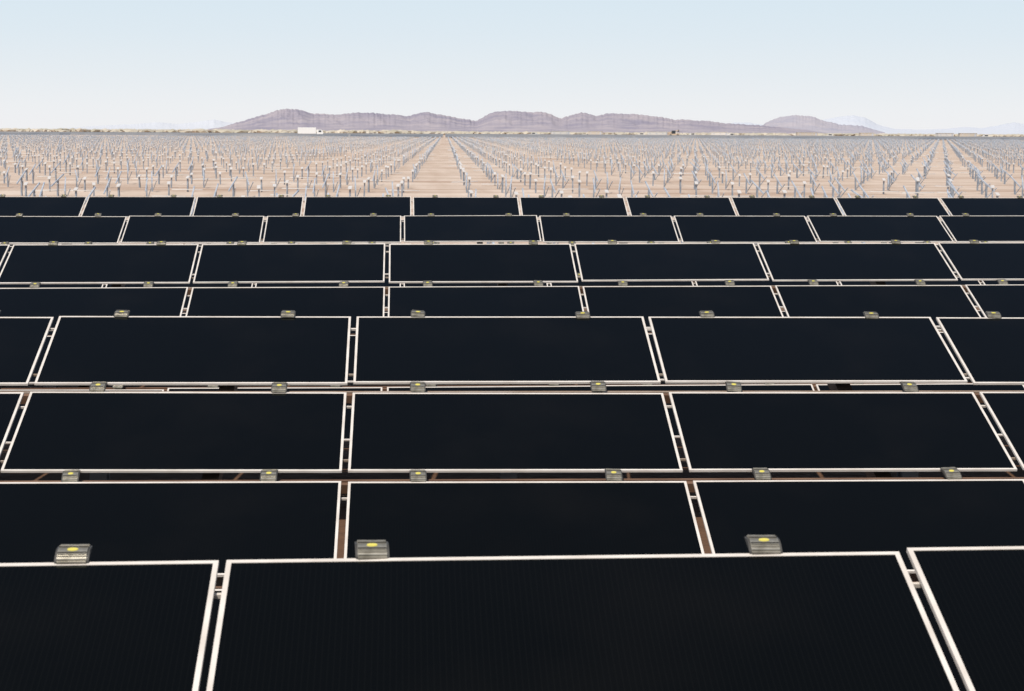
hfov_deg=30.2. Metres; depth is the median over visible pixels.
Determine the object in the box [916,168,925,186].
mounting post
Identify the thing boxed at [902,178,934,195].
mounting post
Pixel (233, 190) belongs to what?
mounting post
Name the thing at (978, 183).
mounting post
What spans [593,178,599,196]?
mounting post
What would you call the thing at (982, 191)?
mounting post
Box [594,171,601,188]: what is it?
mounting post
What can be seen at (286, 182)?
mounting post
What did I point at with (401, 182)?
mounting post
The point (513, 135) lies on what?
distant solar array
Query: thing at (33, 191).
mounting post
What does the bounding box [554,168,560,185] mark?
mounting post
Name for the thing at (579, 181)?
mounting post
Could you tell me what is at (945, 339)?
solar panel
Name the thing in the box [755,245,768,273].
solar panel
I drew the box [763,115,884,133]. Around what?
mountain ridge
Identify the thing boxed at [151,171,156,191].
mounting post
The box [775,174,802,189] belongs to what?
mounting post
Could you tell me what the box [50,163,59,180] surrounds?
mounting post
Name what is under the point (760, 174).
mounting post
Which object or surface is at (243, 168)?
mounting post
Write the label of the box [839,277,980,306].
solar panel
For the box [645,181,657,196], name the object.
mounting post
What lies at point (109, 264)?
solar panel
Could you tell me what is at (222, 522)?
solar panel
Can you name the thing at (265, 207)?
solar panel
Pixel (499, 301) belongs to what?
solar panel
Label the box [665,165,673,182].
mounting post
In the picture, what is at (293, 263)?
solar panel
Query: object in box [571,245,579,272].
solar panel
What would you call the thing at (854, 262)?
solar panel
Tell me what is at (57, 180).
mounting post
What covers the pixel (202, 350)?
solar panel
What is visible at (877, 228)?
solar panel
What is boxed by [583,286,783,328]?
solar panel
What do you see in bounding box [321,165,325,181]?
mounting post
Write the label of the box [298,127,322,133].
box truck
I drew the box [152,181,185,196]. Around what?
mounting post
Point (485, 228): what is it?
solar panel
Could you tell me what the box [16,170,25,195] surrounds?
mounting post
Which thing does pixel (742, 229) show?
solar panel
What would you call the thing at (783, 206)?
solar panel
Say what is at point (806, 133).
site office
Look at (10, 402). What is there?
solar panel
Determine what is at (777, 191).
mounting post
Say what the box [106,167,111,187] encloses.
mounting post
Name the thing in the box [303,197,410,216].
solar panel
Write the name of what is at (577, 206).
solar panel
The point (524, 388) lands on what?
solar panel
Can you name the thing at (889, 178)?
mounting post
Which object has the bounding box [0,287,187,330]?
solar panel
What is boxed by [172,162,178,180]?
mounting post
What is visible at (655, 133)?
site office
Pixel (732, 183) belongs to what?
mounting post
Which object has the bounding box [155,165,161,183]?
mounting post
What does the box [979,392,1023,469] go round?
solar panel
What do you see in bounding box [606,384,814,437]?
solar panel
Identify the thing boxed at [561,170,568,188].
mounting post
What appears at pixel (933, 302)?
solar panel
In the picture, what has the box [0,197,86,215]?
solar panel
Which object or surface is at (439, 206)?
solar panel
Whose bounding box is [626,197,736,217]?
solar panel
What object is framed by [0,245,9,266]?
solar panel
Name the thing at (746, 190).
mounting post
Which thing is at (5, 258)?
solar panel
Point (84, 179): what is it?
mounting post
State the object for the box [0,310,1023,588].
mounting rack
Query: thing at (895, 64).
sky
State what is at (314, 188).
mounting post
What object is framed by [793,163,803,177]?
mounting post
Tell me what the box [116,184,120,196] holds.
mounting post
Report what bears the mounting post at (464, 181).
on the ground
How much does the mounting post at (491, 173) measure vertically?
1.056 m
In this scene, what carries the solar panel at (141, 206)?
on the mounting rack at (600, 196)
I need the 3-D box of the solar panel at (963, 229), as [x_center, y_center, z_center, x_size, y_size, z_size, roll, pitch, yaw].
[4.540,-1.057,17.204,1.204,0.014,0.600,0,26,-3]
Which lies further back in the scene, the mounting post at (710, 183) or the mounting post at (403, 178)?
the mounting post at (710, 183)
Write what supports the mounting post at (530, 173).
on the ground
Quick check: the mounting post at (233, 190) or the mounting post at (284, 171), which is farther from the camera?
the mounting post at (284, 171)
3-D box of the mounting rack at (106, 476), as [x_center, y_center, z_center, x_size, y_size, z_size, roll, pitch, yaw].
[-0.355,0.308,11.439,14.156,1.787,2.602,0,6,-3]
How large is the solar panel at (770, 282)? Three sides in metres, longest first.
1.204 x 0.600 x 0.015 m
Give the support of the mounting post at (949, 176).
on the ground
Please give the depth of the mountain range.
7858.04 m
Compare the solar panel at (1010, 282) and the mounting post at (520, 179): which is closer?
the solar panel at (1010, 282)
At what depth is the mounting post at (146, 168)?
80.10 m
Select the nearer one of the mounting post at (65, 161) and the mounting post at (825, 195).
the mounting post at (825, 195)
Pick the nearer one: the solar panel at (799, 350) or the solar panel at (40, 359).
the solar panel at (799, 350)
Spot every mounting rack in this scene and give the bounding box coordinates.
[0,194,1022,243]
[0,240,1007,479]
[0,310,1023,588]
[1,213,988,387]
[54,535,921,598]
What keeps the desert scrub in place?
on the ground
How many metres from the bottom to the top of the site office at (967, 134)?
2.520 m
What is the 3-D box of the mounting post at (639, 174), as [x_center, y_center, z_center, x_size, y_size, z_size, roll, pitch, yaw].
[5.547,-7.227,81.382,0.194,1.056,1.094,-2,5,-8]
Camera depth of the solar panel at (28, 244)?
20.35 m
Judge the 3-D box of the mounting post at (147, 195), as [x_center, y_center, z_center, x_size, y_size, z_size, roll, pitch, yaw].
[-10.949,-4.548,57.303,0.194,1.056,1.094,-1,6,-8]
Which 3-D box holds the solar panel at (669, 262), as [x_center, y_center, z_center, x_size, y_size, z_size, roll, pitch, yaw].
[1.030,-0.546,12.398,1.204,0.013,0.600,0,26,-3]
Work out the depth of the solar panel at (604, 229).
16.98 m
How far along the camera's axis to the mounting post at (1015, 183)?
68.21 m
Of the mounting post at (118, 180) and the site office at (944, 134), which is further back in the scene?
the site office at (944, 134)
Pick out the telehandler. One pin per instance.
(672, 133)
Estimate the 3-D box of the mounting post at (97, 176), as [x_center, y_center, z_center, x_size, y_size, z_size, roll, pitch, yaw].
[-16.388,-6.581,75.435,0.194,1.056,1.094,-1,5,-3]
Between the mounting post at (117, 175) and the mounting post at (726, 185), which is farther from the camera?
the mounting post at (117, 175)
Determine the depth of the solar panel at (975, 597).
3.27 m
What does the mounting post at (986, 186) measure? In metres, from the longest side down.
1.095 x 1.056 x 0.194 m
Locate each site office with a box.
[551,131,569,133]
[588,131,602,134]
[647,131,666,134]
[711,132,727,134]
[796,132,817,135]
[859,133,873,135]
[935,133,953,135]
[958,133,976,136]
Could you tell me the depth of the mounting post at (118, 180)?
66.37 m
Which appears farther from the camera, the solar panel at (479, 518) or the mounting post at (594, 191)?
the mounting post at (594, 191)
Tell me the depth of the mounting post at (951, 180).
67.92 m
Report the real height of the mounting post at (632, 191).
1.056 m
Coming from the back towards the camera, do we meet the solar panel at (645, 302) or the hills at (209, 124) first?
the hills at (209, 124)
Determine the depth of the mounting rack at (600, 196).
21.73 m
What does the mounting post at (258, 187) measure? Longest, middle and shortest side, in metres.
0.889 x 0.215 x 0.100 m
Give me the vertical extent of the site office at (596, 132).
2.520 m
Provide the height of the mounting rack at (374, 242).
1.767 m
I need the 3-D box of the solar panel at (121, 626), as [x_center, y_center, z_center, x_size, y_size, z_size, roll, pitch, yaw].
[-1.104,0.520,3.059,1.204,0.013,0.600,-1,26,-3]
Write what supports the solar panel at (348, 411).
on the mounting rack at (106, 476)
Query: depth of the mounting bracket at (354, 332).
15.01 m
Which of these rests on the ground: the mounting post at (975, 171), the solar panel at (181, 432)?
the mounting post at (975, 171)
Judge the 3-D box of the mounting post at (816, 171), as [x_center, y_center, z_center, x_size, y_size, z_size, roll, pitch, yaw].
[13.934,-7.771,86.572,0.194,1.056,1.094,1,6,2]
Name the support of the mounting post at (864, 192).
on the ground
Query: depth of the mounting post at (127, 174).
75.55 m
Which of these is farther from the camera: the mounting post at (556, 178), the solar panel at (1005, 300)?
the mounting post at (556, 178)
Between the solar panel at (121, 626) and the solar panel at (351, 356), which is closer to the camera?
the solar panel at (121, 626)
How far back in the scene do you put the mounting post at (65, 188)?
56.88 m
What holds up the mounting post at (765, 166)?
on the ground
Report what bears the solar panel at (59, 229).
on the mounting rack at (374, 242)
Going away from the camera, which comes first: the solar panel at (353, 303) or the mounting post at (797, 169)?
the solar panel at (353, 303)
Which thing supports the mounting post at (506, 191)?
on the ground
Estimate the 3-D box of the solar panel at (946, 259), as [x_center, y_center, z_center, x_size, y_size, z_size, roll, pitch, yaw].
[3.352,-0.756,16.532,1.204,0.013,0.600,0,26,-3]
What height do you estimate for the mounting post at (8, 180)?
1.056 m
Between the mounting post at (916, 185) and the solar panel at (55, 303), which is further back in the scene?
the mounting post at (916, 185)
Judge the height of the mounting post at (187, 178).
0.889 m
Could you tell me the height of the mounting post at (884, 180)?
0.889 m
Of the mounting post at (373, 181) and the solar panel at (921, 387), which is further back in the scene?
the mounting post at (373, 181)
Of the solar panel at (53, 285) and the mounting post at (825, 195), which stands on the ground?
the mounting post at (825, 195)
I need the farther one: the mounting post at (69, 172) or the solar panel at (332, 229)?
the mounting post at (69, 172)
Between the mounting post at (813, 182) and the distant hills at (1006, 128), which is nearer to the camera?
the mounting post at (813, 182)
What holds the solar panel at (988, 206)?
on the mounting rack at (600, 196)
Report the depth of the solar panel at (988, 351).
7.83 m
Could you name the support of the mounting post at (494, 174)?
on the ground
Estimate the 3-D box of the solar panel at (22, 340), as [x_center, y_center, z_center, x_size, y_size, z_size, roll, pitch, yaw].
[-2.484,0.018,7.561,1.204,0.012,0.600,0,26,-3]
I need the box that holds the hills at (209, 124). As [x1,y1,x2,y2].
[53,119,233,129]
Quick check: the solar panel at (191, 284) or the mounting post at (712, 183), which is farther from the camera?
the mounting post at (712, 183)
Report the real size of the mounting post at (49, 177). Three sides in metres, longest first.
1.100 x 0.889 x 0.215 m
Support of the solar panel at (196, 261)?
on the mounting rack at (374, 242)
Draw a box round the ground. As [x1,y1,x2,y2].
[0,134,1023,558]
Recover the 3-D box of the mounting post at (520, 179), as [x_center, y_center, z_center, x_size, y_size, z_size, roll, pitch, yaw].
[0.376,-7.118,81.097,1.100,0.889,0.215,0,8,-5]
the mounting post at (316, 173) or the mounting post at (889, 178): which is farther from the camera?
the mounting post at (889, 178)
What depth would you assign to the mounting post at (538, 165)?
90.53 m
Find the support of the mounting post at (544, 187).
on the ground
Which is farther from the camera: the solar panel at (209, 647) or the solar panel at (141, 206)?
the solar panel at (141, 206)
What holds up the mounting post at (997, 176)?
on the ground
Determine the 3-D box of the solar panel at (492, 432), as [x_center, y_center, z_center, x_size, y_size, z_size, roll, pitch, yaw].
[0.001,0.320,7.090,1.204,0.012,0.600,0,26,-3]
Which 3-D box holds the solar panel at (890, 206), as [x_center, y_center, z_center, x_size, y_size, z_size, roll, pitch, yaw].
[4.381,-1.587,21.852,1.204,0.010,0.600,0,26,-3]
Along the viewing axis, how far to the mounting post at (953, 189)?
58.59 m
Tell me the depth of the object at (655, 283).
15.94 m
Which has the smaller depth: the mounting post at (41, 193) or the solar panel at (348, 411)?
the solar panel at (348, 411)
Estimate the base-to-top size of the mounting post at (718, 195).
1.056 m
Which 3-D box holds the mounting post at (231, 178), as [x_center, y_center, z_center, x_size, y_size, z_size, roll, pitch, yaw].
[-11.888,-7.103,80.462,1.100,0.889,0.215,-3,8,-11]
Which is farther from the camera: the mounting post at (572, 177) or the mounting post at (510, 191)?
the mounting post at (572, 177)
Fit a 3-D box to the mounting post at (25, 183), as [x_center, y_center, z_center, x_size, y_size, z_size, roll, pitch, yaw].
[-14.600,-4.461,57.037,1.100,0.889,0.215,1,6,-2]
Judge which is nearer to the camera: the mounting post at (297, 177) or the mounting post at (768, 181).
the mounting post at (768, 181)
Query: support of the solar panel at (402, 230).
on the mounting rack at (600, 196)
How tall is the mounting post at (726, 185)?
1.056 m
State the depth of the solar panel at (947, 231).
21.26 m
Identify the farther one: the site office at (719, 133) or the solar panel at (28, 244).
the site office at (719, 133)
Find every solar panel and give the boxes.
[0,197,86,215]
[0,216,126,243]
[0,244,60,245]
[0,244,198,283]
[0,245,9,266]
[0,246,11,272]
[0,284,103,287]
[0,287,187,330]
[0,317,53,385]
[0,390,163,443]
[0,392,23,455]
[0,481,340,576]
[0,560,218,690]
[1,392,345,472]
[29,336,51,383]
[34,316,350,384]
[81,197,194,216]
[106,279,252,309]
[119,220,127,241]
[120,216,263,242]
[167,387,381,440]
[186,287,384,327]
[192,246,200,274]
[193,197,302,217]
[193,243,384,283]
[199,589,221,690]
[206,551,958,690]
[255,278,400,307]
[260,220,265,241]
[263,216,400,242]
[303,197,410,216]
[344,481,703,557]
[347,335,355,382]
[348,393,682,472]
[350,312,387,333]
[353,316,660,383]
[385,246,388,274]
[387,386,590,390]
[388,286,583,315]
[389,244,577,282]
[401,220,403,240]
[404,215,540,241]
[404,283,547,286]
[413,197,519,215]
[520,197,627,217]
[538,220,542,241]
[539,216,678,242]
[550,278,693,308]
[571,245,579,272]
[574,243,768,281]
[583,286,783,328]
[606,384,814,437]
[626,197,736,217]
[648,317,967,382]
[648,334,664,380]
[669,392,1016,471]
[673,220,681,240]
[674,216,816,242]
[693,479,1023,572]
[695,277,837,307]
[731,197,842,217]
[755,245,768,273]
[757,243,957,281]
[775,285,980,327]
[807,216,953,241]
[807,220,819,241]
[816,383,1023,435]
[836,198,949,217]
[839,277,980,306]
[906,546,1023,690]
[915,588,966,690]
[936,244,955,272]
[936,317,1023,384]
[938,243,1023,280]
[939,216,1023,242]
[939,332,969,378]
[940,198,1023,215]
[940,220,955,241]
[965,285,1023,317]
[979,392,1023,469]
[982,280,1023,284]
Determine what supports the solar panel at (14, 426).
on the mounting rack at (106, 476)
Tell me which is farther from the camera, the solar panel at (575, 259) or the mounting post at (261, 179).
the mounting post at (261, 179)
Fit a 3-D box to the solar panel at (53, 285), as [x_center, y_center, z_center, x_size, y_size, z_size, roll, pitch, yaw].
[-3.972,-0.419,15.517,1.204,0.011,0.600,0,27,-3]
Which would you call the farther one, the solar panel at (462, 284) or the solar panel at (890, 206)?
the solar panel at (890, 206)
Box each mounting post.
[5,167,10,186]
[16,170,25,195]
[23,182,27,196]
[27,182,39,196]
[29,164,35,183]
[35,176,63,190]
[37,165,54,176]
[39,182,45,196]
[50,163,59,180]
[51,174,63,195]
[58,162,81,175]
[63,156,68,171]
[64,177,70,196]
[70,177,99,191]
[75,169,81,186]
[84,187,95,204]
[95,167,99,183]
[103,162,125,172]
[103,179,110,196]
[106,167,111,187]
[107,167,130,178]
[115,171,121,186]
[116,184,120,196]
[127,163,131,183]
[133,167,153,178]
[145,177,151,196]
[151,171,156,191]
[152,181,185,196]
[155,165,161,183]
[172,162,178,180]
[172,176,202,191]
[213,183,218,196]
[221,167,244,180]
[228,176,237,196]
[232,167,255,177]
[245,172,253,196]
[246,177,276,191]
[257,185,260,196]
[270,170,296,184]
[270,180,303,196]
[275,172,280,187]
[282,175,312,189]
[290,167,313,178]
[303,172,329,184]
[312,178,318,196]
[317,166,341,178]
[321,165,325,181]
[322,174,328,194]
[333,171,337,191]
[345,168,349,184]
[348,186,351,196]
[354,176,360,196]
[366,177,370,192]
[372,170,377,188]
[388,177,418,192]
[400,181,403,196]
[451,170,477,184]
[468,177,470,196]
[486,172,507,184]
[489,164,496,181]
[501,174,504,192]
[505,174,509,196]
[508,168,533,181]
[509,176,515,196]
[527,164,549,176]
[528,172,532,188]
[534,179,537,192]
[543,176,548,196]
[550,179,559,196]
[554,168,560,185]
[557,176,587,192]
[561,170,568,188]
[577,180,580,196]
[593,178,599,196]
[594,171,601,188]
[606,172,612,189]
[629,164,635,179]
[630,180,638,196]
[637,165,644,182]
[643,161,649,177]
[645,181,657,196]
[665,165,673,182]
[672,164,692,175]
[680,181,712,196]
[691,171,701,189]
[706,169,716,185]
[710,172,718,193]
[716,182,748,196]
[717,181,723,196]
[725,170,730,189]
[730,164,738,180]
[743,173,752,193]
[751,180,765,196]
[756,167,766,187]
[763,160,769,173]
[766,180,769,196]
[774,174,784,193]
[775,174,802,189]
[791,181,803,196]
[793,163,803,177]
[807,166,817,183]
[810,174,819,193]
[814,163,820,180]
[821,186,832,197]
[828,180,841,199]
[834,177,847,197]
[852,171,861,189]
[858,184,873,197]
[860,166,870,183]
[868,178,899,193]
[884,170,896,186]
[887,172,892,189]
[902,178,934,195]
[911,174,924,193]
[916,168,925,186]
[935,174,962,190]
[937,179,965,192]
[947,178,959,195]
[947,181,961,197]
[967,165,979,178]
[971,163,982,180]
[974,168,985,190]
[977,174,990,194]
[979,177,996,197]
[993,164,1003,178]
[1000,167,1011,183]
[1009,175,1021,194]
[1021,175,1023,196]
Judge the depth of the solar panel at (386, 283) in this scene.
15.79 m
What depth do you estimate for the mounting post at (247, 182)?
61.85 m
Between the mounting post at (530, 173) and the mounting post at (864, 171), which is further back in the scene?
the mounting post at (864, 171)
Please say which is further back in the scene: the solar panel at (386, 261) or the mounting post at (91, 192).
the mounting post at (91, 192)
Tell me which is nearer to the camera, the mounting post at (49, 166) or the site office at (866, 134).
the mounting post at (49, 166)
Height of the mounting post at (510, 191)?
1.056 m
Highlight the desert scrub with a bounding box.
[0,128,1023,136]
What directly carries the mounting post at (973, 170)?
on the ground
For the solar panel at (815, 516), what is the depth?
6.61 m
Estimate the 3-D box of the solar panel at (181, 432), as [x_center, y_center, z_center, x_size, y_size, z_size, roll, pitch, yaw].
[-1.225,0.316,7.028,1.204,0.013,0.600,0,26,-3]
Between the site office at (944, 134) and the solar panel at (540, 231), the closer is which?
the solar panel at (540, 231)
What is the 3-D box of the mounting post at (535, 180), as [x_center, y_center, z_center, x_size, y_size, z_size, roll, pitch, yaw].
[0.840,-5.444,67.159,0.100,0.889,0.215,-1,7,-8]
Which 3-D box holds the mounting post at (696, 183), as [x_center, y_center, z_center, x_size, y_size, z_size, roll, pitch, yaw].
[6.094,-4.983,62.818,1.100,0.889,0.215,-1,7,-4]
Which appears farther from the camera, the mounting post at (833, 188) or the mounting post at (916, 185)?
the mounting post at (916, 185)
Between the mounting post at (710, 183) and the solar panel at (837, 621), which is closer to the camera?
the solar panel at (837, 621)
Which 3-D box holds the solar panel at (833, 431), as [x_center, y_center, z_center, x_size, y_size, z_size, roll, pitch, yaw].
[1.227,0.320,7.161,1.204,0.010,0.600,0,27,-3]
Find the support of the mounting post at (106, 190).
on the ground
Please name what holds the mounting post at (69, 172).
on the ground
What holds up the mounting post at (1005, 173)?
on the ground
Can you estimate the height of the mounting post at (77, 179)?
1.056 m
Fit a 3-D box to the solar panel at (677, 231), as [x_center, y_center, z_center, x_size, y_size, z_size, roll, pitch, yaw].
[1.965,-1.281,21.107,1.204,0.012,0.600,0,26,-3]
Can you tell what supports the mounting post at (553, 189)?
on the ground
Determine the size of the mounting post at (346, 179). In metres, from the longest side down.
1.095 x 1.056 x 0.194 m
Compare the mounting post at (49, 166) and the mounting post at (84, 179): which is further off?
the mounting post at (49, 166)
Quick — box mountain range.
[208,108,822,133]
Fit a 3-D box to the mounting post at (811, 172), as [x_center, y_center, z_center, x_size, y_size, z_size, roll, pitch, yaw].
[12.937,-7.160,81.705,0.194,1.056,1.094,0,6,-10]
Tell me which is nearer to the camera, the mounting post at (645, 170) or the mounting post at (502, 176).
the mounting post at (502, 176)
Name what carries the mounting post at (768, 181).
on the ground
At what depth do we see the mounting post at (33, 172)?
75.36 m
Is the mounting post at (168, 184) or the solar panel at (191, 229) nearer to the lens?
the solar panel at (191, 229)
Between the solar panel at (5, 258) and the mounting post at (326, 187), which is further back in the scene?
the mounting post at (326, 187)
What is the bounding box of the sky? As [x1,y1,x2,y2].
[0,0,1023,129]
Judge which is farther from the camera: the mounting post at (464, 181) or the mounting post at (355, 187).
the mounting post at (464, 181)
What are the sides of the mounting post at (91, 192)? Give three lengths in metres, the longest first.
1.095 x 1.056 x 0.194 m
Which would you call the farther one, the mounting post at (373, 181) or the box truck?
the box truck
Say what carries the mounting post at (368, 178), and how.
on the ground
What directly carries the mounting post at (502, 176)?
on the ground
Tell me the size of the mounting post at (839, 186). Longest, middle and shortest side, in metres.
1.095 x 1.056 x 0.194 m
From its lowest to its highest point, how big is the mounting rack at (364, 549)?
1.782 m
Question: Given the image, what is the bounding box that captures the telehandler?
[667,130,678,134]
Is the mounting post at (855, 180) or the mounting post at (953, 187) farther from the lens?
the mounting post at (855, 180)
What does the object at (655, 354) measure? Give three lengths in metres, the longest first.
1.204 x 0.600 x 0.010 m
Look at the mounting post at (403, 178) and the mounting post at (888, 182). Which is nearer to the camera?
the mounting post at (403, 178)
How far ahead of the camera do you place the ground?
87.26 m
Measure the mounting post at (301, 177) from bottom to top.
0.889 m
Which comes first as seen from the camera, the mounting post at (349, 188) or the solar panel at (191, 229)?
the solar panel at (191, 229)
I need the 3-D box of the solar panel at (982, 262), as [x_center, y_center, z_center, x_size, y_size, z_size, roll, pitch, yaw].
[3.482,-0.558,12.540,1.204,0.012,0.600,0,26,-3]
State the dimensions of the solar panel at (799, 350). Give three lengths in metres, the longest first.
1.204 x 0.600 x 0.009 m
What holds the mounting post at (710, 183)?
on the ground
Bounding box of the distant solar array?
[0,131,1023,139]
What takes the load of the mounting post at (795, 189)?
on the ground
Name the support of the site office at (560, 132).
on the ground
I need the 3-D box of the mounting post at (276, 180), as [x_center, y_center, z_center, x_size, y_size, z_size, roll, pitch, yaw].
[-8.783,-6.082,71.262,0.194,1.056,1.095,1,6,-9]
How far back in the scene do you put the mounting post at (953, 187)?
63.31 m
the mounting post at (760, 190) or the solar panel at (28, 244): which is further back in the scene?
the mounting post at (760, 190)
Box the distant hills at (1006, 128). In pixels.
[731,115,1023,133]
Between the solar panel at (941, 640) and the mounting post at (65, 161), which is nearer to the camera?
the solar panel at (941, 640)
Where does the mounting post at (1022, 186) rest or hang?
on the ground
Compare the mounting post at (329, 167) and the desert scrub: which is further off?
the desert scrub
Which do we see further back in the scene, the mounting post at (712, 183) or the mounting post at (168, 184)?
the mounting post at (712, 183)
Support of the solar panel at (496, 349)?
on the mounting rack at (422, 474)
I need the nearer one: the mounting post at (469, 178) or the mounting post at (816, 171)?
the mounting post at (469, 178)
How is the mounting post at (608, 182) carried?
on the ground
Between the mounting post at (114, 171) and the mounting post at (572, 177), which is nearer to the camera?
the mounting post at (572, 177)
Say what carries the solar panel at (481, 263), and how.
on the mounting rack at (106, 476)
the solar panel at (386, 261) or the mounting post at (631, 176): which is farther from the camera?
the mounting post at (631, 176)
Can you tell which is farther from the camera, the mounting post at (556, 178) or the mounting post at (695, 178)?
the mounting post at (556, 178)
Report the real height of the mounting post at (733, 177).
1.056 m
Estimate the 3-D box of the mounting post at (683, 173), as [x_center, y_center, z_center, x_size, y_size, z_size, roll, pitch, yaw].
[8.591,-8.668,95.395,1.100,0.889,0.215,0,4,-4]
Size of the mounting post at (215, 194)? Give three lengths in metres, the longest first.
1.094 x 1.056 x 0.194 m

